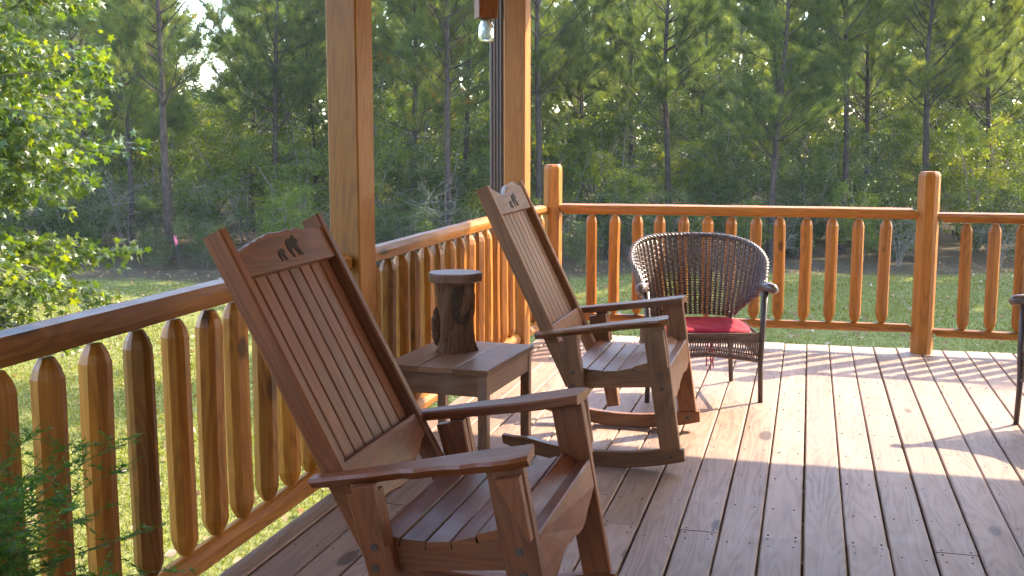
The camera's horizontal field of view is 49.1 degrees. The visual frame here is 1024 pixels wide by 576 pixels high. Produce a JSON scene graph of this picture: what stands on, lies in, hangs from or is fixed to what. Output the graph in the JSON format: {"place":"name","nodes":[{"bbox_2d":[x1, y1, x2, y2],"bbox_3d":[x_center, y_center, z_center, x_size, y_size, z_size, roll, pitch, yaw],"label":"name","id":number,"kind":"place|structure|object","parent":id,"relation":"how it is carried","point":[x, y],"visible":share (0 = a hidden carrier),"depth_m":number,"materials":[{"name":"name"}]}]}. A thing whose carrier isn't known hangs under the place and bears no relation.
{"place":"outdoors","nodes":[
{"label":"outdoors","id":0,"kind":"place"},
{"bbox_2d":[0,139,1023,575],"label":"lawn","id":1,"kind":"structure","parent":0,"point":[948,249],"depth_m":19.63,"materials":[{"name":"green plant"}]},
{"bbox_2d":[0,199,48,254],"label":"shrub","id":2,"kind":"object","parent":1,"relation":"on","point":[8,223],"visible":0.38,"depth_m":23.87,"materials":[{"name":"green plant"}]},
{"bbox_2d":[0,0,68,232],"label":"pine tree","id":3,"kind":"object","parent":1,"relation":"on","point":[46,18],"visible":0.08,"depth_m":28.23,"materials":[{"name":"green plant"}]},
{"bbox_2d":[11,183,105,257],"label":"shrub","id":4,"kind":"object","parent":1,"relation":"on","point":[69,227],"visible":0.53,"depth_m":23.84,"materials":[{"name":"green plant"}]},
{"bbox_2d":[16,166,121,249],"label":"shrub","id":5,"kind":"object","parent":1,"relation":"on","point":[41,204],"visible":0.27,"depth_m":24.48,"materials":[{"name":"green plant"}]},
{"bbox_2d":[0,0,153,367],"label":"star leaved tree","id":6,"kind":"object","parent":1,"relation":"on","point":[18,123],"visible":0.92,"depth_m":10.40,"materials":[{"name":"green plant"}]},
{"bbox_2d":[0,0,153,213],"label":"pine tree","id":7,"kind":"object","parent":1,"relation":"on","point":[57,25],"visible":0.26,"depth_m":26.24,"materials":[{"name":"green plant"}]},
{"bbox_2d":[59,202,132,261],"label":"shrub","id":8,"kind":"object","parent":1,"relation":"on","point":[96,236],"visible":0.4,"depth_m":24.11,"materials":[{"name":"green plant"}]},
{"bbox_2d":[58,110,153,241],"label":"shrub","id":9,"kind":"object","parent":1,"relation":"on","point":[110,165],"visible":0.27,"depth_m":27.19,"materials":[{"name":"green plant"}]},
{"bbox_2d":[47,0,181,232],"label":"pine tree","id":10,"kind":"object","parent":1,"relation":"on","point":[149,12],"visible":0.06,"depth_m":29.09,"materials":[{"name":"green plant"}]},
{"bbox_2d":[76,166,162,254],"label":"bare bush","id":11,"kind":"object","parent":1,"relation":"on","point":[118,202],"visible":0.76,"depth_m":25.13,"materials":[{"name":"plant"}]},
{"bbox_2d":[51,0,192,253],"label":"pine tree","id":12,"kind":"object","parent":1,"relation":"on","point":[152,128],"visible":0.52,"depth_m":25.15,"materials":[{"name":"green plant"}]},
{"bbox_2d":[96,175,181,247],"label":"shrub","id":13,"kind":"object","parent":1,"relation":"on","point":[146,211],"visible":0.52,"depth_m":26.17,"materials":[{"name":"green plant"}]},
{"bbox_2d":[125,221,189,268],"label":"shrub","id":14,"kind":"object","parent":1,"relation":"on","point":[152,243],"visible":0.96,"depth_m":23.43,"materials":[{"name":"green plant"}]},
{"bbox_2d":[77,0,246,264],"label":"pine tree","id":15,"kind":"object","parent":1,"relation":"on","point":[123,24],"visible":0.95,"depth_m":23.54,"materials":[{"name":"green plant"}]},
{"bbox_2d":[125,0,217,213],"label":"pine tree","id":16,"kind":"object","parent":1,"relation":"on","point":[171,28],"visible":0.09,"depth_m":34.32,"materials":[{"name":"green plant"}]},
{"bbox_2d":[74,87,282,240],"bbox_3d":[-8.216,-3.047,27.601,4.925,4.107,3.254,1,8,6],"label":"shrub","id":17,"kind":"object","parent":1,"relation":"on","point":[152,161],"visible":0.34,"depth_m":27.67,"materials":[{"name":"green plant"}]},
{"bbox_2d":[172,214,234,267],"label":"shrub","id":18,"kind":"object","parent":1,"relation":"on","point":[203,247],"visible":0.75,"depth_m":23.56,"materials":[{"name":"green plant"}]},
{"bbox_2d":[157,167,252,256],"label":"shrub","id":19,"kind":"object","parent":1,"relation":"on","point":[199,202],"visible":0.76,"depth_m":25.12,"materials":[{"name":"green plant"}]},
{"bbox_2d":[148,6,279,203],"bbox_3d":[-9.850,-5.578,35.993,4.977,6.449,3.657,-2,8,-19],"label":"shrub","id":20,"kind":"object","parent":1,"relation":"on","point":[202,92],"visible":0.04,"depth_m":35.65,"materials":[{"name":"green plant"}]},
{"bbox_2d":[142,90,308,225],"bbox_3d":[-8.287,-3.699,31.690,4.660,4.157,3.074,1,8,10],"label":"shrub","id":21,"kind":"object","parent":1,"relation":"on","point":[207,129],"visible":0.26,"depth_m":31.77,"materials":[{"name":"green plant"}]},
{"bbox_2d":[180,3,309,203],"bbox_3d":[-8.210,-5.632,35.640,5.005,6.776,3.677,2,10,25],"label":"shrub","id":22,"kind":"object","parent":1,"relation":"on","point":[247,93],"visible":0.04,"depth_m":35.30,"materials":[{"name":"green plant"}]},
{"bbox_2d":[167,94,327,243],"bbox_3d":[-6.253,-2.875,27.618,4.615,3.776,3.011,-2,8,-13],"label":"shrub","id":23,"kind":"object","parent":1,"relation":"on","point":[215,171],"visible":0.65,"depth_m":27.37,"materials":[{"name":"green plant"}]},
{"bbox_2d":[183,0,326,226],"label":"pine tree","id":24,"kind":"object","parent":1,"relation":"on","point":[300,15],"visible":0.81,"depth_m":25.69,"materials":[{"name":"green plant"}]},
{"bbox_2d":[201,0,317,231],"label":"pine tree","id":25,"kind":"object","parent":1,"relation":"on","point":[231,96],"visible":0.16,"depth_m":29.85,"materials":[{"name":"green plant"}]},
{"bbox_2d":[232,22,328,213],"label":"shrub","id":26,"kind":"object","parent":1,"relation":"on","point":[312,119],"visible":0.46,"depth_m":27.00,"materials":[{"name":"green plant"}]},
{"bbox_2d":[249,177,316,237],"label":"shrub","id":27,"kind":"object","parent":1,"relation":"on","point":[276,205],"visible":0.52,"depth_m":23.00,"materials":[{"name":"green plant"}]},
{"bbox_2d":[255,0,328,207],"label":"pine tree","id":28,"kind":"object","parent":1,"relation":"on","point":[305,55],"visible":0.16,"depth_m":27.27,"materials":[{"name":"green plant"}]},
{"bbox_2d":[228,127,398,233],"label":"shrub","id":29,"kind":"object","parent":1,"relation":"on","point":[292,171],"visible":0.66,"depth_m":25.75,"materials":[{"name":"green plant"}]},
{"bbox_2d":[310,126,416,241],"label":"shrub","id":30,"kind":"object","parent":1,"relation":"on","point":[378,190],"visible":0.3,"depth_m":24.95,"materials":[{"name":"green plant"}]},
{"bbox_2d":[312,14,465,236],"bbox_3d":[-3.204,-3.944,28.550,3.261,5.583,4.438,9,11,40],"label":"shrub","id":31,"kind":"object","parent":1,"relation":"on","point":[440,108],"visible":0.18,"depth_m":28.39,"materials":[{"name":"green plant"}]},
{"bbox_2d":[375,193,434,261],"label":"shrub","id":32,"kind":"object","parent":1,"relation":"on","point":[379,220],"visible":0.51,"depth_m":24.26,"materials":[{"name":"green plant"}]},
{"bbox_2d":[380,196,450,260],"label":"shrub","id":33,"kind":"object","parent":1,"relation":"on","point":[428,226],"visible":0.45,"depth_m":23.76,"materials":[{"name":"green plant"}]},
{"bbox_2d":[373,77,464,204],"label":"shrub","id":34,"kind":"object","parent":1,"relation":"on","point":[389,105],"visible":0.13,"depth_m":31.36,"materials":[{"name":"green plant"}]},
{"bbox_2d":[375,150,465,237],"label":"shrub","id":35,"kind":"object","parent":1,"relation":"on","point":[406,192],"visible":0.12,"depth_m":27.56,"materials":[{"name":"green plant"}]},
{"bbox_2d":[371,0,489,233],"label":"pine tree","id":36,"kind":"object","parent":1,"relation":"on","point":[415,79],"visible":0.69,"depth_m":25.35,"materials":[{"name":"green plant"}]},
{"bbox_2d":[374,105,489,245],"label":"shrub","id":37,"kind":"object","parent":1,"relation":"on","point":[432,173],"visible":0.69,"depth_m":25.05,"materials":[{"name":"green plant"}]},
{"bbox_2d":[385,0,537,240],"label":"pine tree","id":38,"kind":"object","parent":1,"relation":"on","point":[481,55],"visible":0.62,"depth_m":23.73,"materials":[{"name":"green plant"}]},
{"bbox_2d":[404,85,533,217],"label":"shrub","id":39,"kind":"object","parent":1,"relation":"on","point":[471,146],"visible":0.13,"depth_m":31.37,"materials":[{"name":"green plant"}]},
{"bbox_2d":[426,0,539,217],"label":"pine tree","id":40,"kind":"object","parent":1,"relation":"on","point":[466,139],"visible":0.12,"depth_m":28.20,"materials":[{"name":"green plant"}]},
{"bbox_2d":[439,103,565,219],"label":"shrub","id":41,"kind":"object","parent":1,"relation":"on","point":[484,136],"visible":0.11,"depth_m":28.75,"materials":[{"name":"green plant"}]},
{"bbox_2d":[7,257,1013,562],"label":"fallen leaves","id":42,"kind":"object","parent":1,"relation":"on","point":[173,553],"visible":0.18,"depth_m":16.03,"materials":[{"name":"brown plant"}]},
{"bbox_2d":[2,0,1023,184],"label":"woods","id":43,"kind":"object","parent":1,"relation":"on","point":[646,124],"visible":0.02,"depth_m":48.37,"materials":[{"name":"green plant"}]},
{"bbox_2d":[479,0,578,162],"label":"pine tree","id":44,"kind":"object","parent":1,"relation":"on","point":[557,9],"visible":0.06,"depth_m":29.60,"materials":[{"name":"green plant"}]},
{"bbox_2d":[455,0,607,205],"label":"pine tree","id":45,"kind":"object","parent":1,"relation":"on","point":[537,55],"visible":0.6,"depth_m":25.64,"materials":[{"name":"green plant"}]},
{"bbox_2d":[473,104,624,244],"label":"shrub","id":46,"kind":"object","parent":1,"relation":"on","point":[573,172],"visible":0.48,"depth_m":26.70,"materials":[{"name":"green plant"}]},
{"bbox_2d":[562,218,606,268],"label":"shrub","id":47,"kind":"object","parent":1,"relation":"on","point":[577,240],"visible":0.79,"depth_m":23.92,"materials":[{"name":"green plant"}]},
{"bbox_2d":[530,0,649,237],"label":"pine tree","id":48,"kind":"object","parent":1,"relation":"on","point":[567,89],"visible":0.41,"depth_m":27.27,"materials":[{"name":"green plant"}]},
{"bbox_2d":[569,167,637,255],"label":"shrub","id":49,"kind":"object","parent":1,"relation":"on","point":[603,198],"visible":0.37,"depth_m":25.66,"materials":[{"name":"green plant"}]},
{"bbox_2d":[540,48,672,240],"bbox_3d":[2.227,-3.536,27.953,3.783,5.007,2.780,7,10,35],"label":"shrub","id":50,"kind":"object","parent":1,"relation":"on","point":[611,106],"visible":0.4,"depth_m":27.31,"materials":[{"name":"green plant"}]},
{"bbox_2d":[590,157,658,253],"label":"shrub","id":51,"kind":"object","parent":1,"relation":"on","point":[625,186],"visible":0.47,"depth_m":25.97,"materials":[{"name":"green plant"}]},
{"bbox_2d":[578,0,686,215],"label":"pine tree","id":52,"kind":"object","parent":1,"relation":"on","point":[631,3],"visible":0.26,"depth_m":30.61,"materials":[{"name":"green plant"}]},
{"bbox_2d":[587,81,718,203],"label":"shrub","id":53,"kind":"object","parent":1,"relation":"on","point":[673,148],"visible":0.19,"depth_m":37.34,"materials":[{"name":"green plant"}]},
{"bbox_2d":[571,0,746,229],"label":"pine tree","id":54,"kind":"object","parent":1,"relation":"on","point":[658,84],"visible":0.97,"depth_m":26.08,"materials":[{"name":"green plant"}]},
{"bbox_2d":[622,186,701,262],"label":"shrub","id":55,"kind":"object","parent":1,"relation":"on","point":[648,219],"visible":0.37,"depth_m":24.47,"materials":[{"name":"green plant"}]},
{"bbox_2d":[611,131,733,230],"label":"shrub","id":56,"kind":"object","parent":1,"relation":"on","point":[681,178],"visible":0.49,"depth_m":28.77,"materials":[{"name":"green plant"}]},
{"bbox_2d":[647,1,742,217],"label":"pine tree","id":57,"kind":"object","parent":1,"relation":"on","point":[706,86],"visible":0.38,"depth_m":33.58,"materials":[{"name":"green plant"}]},
{"bbox_2d":[640,59,755,221],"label":"shrub","id":58,"kind":"object","parent":1,"relation":"on","point":[672,121],"visible":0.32,"depth_m":32.45,"materials":[{"name":"green plant"}]},
{"bbox_2d":[675,137,769,243],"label":"shrub","id":59,"kind":"object","parent":1,"relation":"on","point":[737,185],"visible":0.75,"depth_m":27.16,"materials":[{"name":"green plant"}]},
{"bbox_2d":[675,86,769,218],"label":"shrub","id":60,"kind":"object","parent":1,"relation":"on","point":[727,135],"visible":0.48,"depth_m":28.46,"materials":[{"name":"green plant"}]},
{"bbox_2d":[698,1,772,167],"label":"pine tree","id":61,"kind":"object","parent":1,"relation":"on","point":[746,34],"visible":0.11,"depth_m":41.01,"materials":[{"name":"green plant"}]},
{"bbox_2d":[686,29,834,202],"bbox_3d":[7.887,-5.669,37.194,4.905,6.224,3.604,3,9,8],"label":"shrub","id":62,"kind":"object","parent":1,"relation":"on","point":[695,82],"visible":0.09,"depth_m":36.96,"materials":[{"name":"green plant"}]},
{"bbox_2d":[725,0,818,187],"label":"pine tree","id":63,"kind":"object","parent":1,"relation":"on","point":[764,67],"visible":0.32,"depth_m":30.43,"materials":[{"name":"green plant"}]},
{"bbox_2d":[696,0,864,260],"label":"pine tree","id":64,"kind":"object","parent":1,"relation":"on","point":[755,14],"visible":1,"depth_m":24.30,"materials":[{"name":"green plant"}]},
{"bbox_2d":[751,0,839,161],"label":"pine tree","id":65,"kind":"object","parent":1,"relation":"on","point":[764,47],"visible":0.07,"depth_m":36.07,"materials":[{"name":"green plant"}]},
{"bbox_2d":[766,193,829,256],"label":"shrub","id":66,"kind":"object","parent":1,"relation":"on","point":[797,230],"visible":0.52,"depth_m":25.40,"materials":[{"name":"green plant"}]},
{"bbox_2d":[747,117,875,251],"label":"shrub","id":67,"kind":"object","parent":1,"relation":"on","point":[815,182],"visible":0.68,"depth_m":25.67,"materials":[{"name":"green plant"}]},
{"bbox_2d":[772,0,911,254],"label":"pine tree","id":68,"kind":"object","parent":1,"relation":"on","point":[852,48],"visible":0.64,"depth_m":25.43,"materials":[{"name":"green plant"}]},
{"bbox_2d":[788,130,904,240],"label":"shrub","id":69,"kind":"object","parent":1,"relation":"on","point":[840,156],"visible":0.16,"depth_m":28.37,"materials":[{"name":"green plant"}]},
{"bbox_2d":[785,85,930,180],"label":"shrub","id":70,"kind":"object","parent":1,"relation":"on","point":[889,111],"visible":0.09,"depth_m":36.84,"materials":[{"name":"green plant"}]},
{"bbox_2d":[822,174,895,260],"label":"shrub","id":71,"kind":"object","parent":1,"relation":"on","point":[868,230],"visible":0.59,"depth_m":24.45,"materials":[{"name":"green plant"}]},
{"bbox_2d":[780,101,941,206],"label":"shrub","id":72,"kind":"object","parent":1,"relation":"on","point":[830,143],"visible":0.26,"depth_m":32.42,"materials":[{"name":"green plant"}]},
{"bbox_2d":[818,0,913,171],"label":"pine tree","id":73,"kind":"object","parent":1,"relation":"on","point":[852,100],"visible":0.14,"depth_m":35.31,"materials":[{"name":"green plant"}]},
{"bbox_2d":[825,137,922,248],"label":"shrub","id":74,"kind":"object","parent":1,"relation":"on","point":[879,188],"visible":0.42,"depth_m":26.62,"materials":[{"name":"green plant"}]},
{"bbox_2d":[807,0,942,178],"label":"pine tree","id":75,"kind":"object","parent":1,"relation":"on","point":[871,59],"visible":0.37,"depth_m":30.49,"materials":[{"name":"green plant"}]},
{"bbox_2d":[873,188,917,259],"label":"shrub","id":76,"kind":"object","parent":1,"relation":"on","point":[911,224],"visible":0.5,"depth_m":25.09,"materials":[{"name":"green plant"}]},
{"bbox_2d":[850,79,943,202],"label":"shrub","id":77,"kind":"object","parent":1,"relation":"on","point":[887,129],"visible":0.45,"depth_m":32.28,"materials":[{"name":"green plant"}]},
{"bbox_2d":[877,159,949,249],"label":"shrub","id":78,"kind":"object","parent":1,"relation":"on","point":[909,204],"visible":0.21,"depth_m":26.80,"materials":[{"name":"green plant"}]},
{"bbox_2d":[852,0,1005,251],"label":"pine tree","id":79,"kind":"object","parent":1,"relation":"on","point":[966,56],"visible":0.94,"depth_m":25.89,"materials":[{"name":"green plant"}]},
{"bbox_2d":[886,92,1023,240],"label":"shrub","id":80,"kind":"object","parent":1,"relation":"on","point":[905,122],"visible":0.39,"depth_m":28.98,"materials":[{"name":"green plant"}]},
{"bbox_2d":[899,0,1017,235],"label":"pine tree","id":81,"kind":"object","parent":1,"relation":"on","point":[939,38],"visible":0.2,"depth_m":29.41,"materials":[{"name":"green plant"}]},
{"bbox_2d":[894,95,1023,209],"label":"shrub","id":82,"kind":"object","parent":1,"relation":"on","point":[932,117],"visible":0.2,"depth_m":31.73,"materials":[{"name":"green plant"}]},
{"bbox_2d":[905,36,1023,206],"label":"shrub","id":83,"kind":"object","parent":1,"relation":"on","point":[997,102],"visible":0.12,"depth_m":36.54,"materials":[{"name":"green plant"}]},
{"bbox_2d":[910,105,1023,251],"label":"shrub","id":84,"kind":"object","parent":1,"relation":"on","point":[959,171],"visible":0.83,"depth_m":26.30,"materials":[{"name":"green plant"}]},
{"bbox_2d":[923,0,1023,243],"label":"pine tree","id":85,"kind":"object","parent":1,"relation":"on","point":[1010,9],"visible":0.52,"depth_m":27.96,"materials":[{"name":"green plant"}]},
{"bbox_2d":[943,176,1022,259],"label":"shrub","id":86,"kind":"object","parent":1,"relation":"on","point":[981,225],"visible":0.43,"depth_m":25.38,"materials":[{"name":"green plant"}]},
{"bbox_2d":[40,0,1019,138],"label":"sky","id":87,"kind":"structure","parent":0,"point":[194,6],"materials":[{"name":"white"}]},
{"bbox_2d":[219,335,1023,575],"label":"deck","id":88,"kind":"structure","parent":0,"point":[821,460],"depth_m":4.71,"materials":[{"name":"brown wood"}]},
{"bbox_2d":[0,420,201,575],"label":"potted fern","id":89,"kind":"object","parent":88,"relation":"on","point":[5,519],"visible":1,"depth_m":2.11,"materials":[{"name":"green plant"}]},
{"bbox_2d":[325,0,376,321],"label":"porch post","id":90,"kind":"object","parent":88,"relation":"on","point":[350,111],"visible":0.5,"depth_m":4.59,"materials":[{"name":"brown wood"}]},
{"bbox_2d":[0,253,352,575],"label":"log railing","id":91,"kind":"object","parent":90,"relation":"attached to","point":[282,451],"visible":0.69,"depth_m":3.37,"materials":[{"name":"brown wood"}]},
{"bbox_2d":[375,216,520,408],"bbox_3d":[-0.310,0.099,6.078,0.098,0.891,2.679,2,8,15],"label":"log railing","id":92,"kind":"object","parent":90,"relation":"attached to","point":[406,300],"visible":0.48,"depth_m":5.61,"materials":[{"name":"orange wood"}]},
{"bbox_2d":[203,213,617,575],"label":"rocking chair","id":93,"kind":"object","parent":88,"relation":"on","point":[361,417],"visible":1,"depth_m":3.03,"materials":[{"name":"brown wood"}]},
{"bbox_2d":[395,341,533,450],"bbox_3d":[-0.226,0.519,5.063,0.478,0.450,0.630,3,8,19],"label":"side table","id":94,"kind":"object","parent":88,"relation":"on","point":[486,370],"visible":0.63,"depth_m":4.82,"materials":[{"name":"brown wood"}]},
{"bbox_2d":[428,269,482,353],"bbox_3d":[-0.257,0.105,5.095,0.245,0.359,0.232,2,8,15],"label":"log stand","id":95,"kind":"object","parent":94,"relation":"on","point":[452,326],"visible":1,"depth_m":5.02,"materials":[{"name":"brown wood"}]},
{"bbox_2d":[504,0,530,344],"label":"porch post","id":96,"kind":"object","parent":88,"relation":"on","point":[517,30],"visible":0.25,"depth_m":7.18,"materials":[{"name":"brown wood"}]},
{"bbox_2d":[490,0,503,192],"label":"downspout","id":97,"kind":"object","parent":96,"relation":"attached to","point":[497,114],"visible":0.3,"depth_m":7.28,"materials":[{"name":"brown metal"}]},
{"bbox_2d":[544,164,561,265],"bbox_3d":[0.287,-0.263,7.956,0.133,1.222,0.130,-2,8,-12],"label":"railing post","id":98,"kind":"object","parent":88,"relation":"on","point":[553,196],"visible":0.6,"depth_m":7.86,"materials":[{"name":"orange wood"}]},
{"bbox_2d":[476,180,700,466],"bbox_3d":[0.372,0.126,5.147,0.938,1.206,0.799,2,8,15],"label":"rocking chair","id":99,"kind":"object","parent":88,"relation":"on","point":[658,361],"visible":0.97,"depth_m":4.93,"materials":[{"name":"brown wood"}]},
{"bbox_2d":[629,232,778,402],"bbox_3d":[1.031,0.147,6.277,0.770,0.867,0.703,0,8,0],"label":"wicker armchair","id":100,"kind":"object","parent":88,"relation":"on","point":[754,282],"visible":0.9,"depth_m":6.40,"materials":[{"name":"brown wicker"}]},
{"bbox_2d":[666,317,749,370],"bbox_3d":[1.031,0.342,6.223,0.540,0.333,0.474,0,8,0],"label":"seat cushion","id":101,"kind":"object","parent":100,"relation":"on","point":[712,325],"visible":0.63,"depth_m":6.10,"materials":[{"name":"red fabric"}]},
{"bbox_2d":[910,171,940,354],"bbox_3d":[2.705,-0.163,7.326,0.141,1.192,0.136,2,8,15],"label":"railing post","id":102,"kind":"object","parent":88,"relation":"on","point":[925,262],"visible":1,"depth_m":7.28,"materials":[{"name":"orange wood"}]},
{"bbox_2d":[559,203,919,332],"bbox_3d":[1.494,-0.148,7.650,2.452,0.837,0.092,2,8,15],"label":"log railing","id":103,"kind":"object","parent":102,"relation":"attached to","point":[886,214],"visible":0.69,"depth_m":7.53,"materials":[{"name":"orange wood"}]},
{"bbox_2d":[932,212,1023,340],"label":"log railing","id":104,"kind":"object","parent":102,"relation":"attached to","point":[992,273],"visible":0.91,"depth_m":7.22,"materials":[{"name":"orange wood"}]},
{"bbox_2d":[1008,294,1023,424],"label":"wicker armchair","id":105,"kind":"object","parent":88,"relation":"on","point":[1016,300],"visible":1,"depth_m":5.51,"materials":[{"name":"brown wicker"}]},
{"bbox_3d":[1.831,-1.240,1.196,7.550,0.315,11.550,2,8,15],"label":"porch roof","id":106,"kind":"object","parent":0,"visible":0},
{"bbox_2d":[474,0,497,41],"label":"jar lamp","id":107,"kind":"object","parent":106,"relation":"hanging from","point":[486,13],"visible":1,"depth_m":6.45,"materials":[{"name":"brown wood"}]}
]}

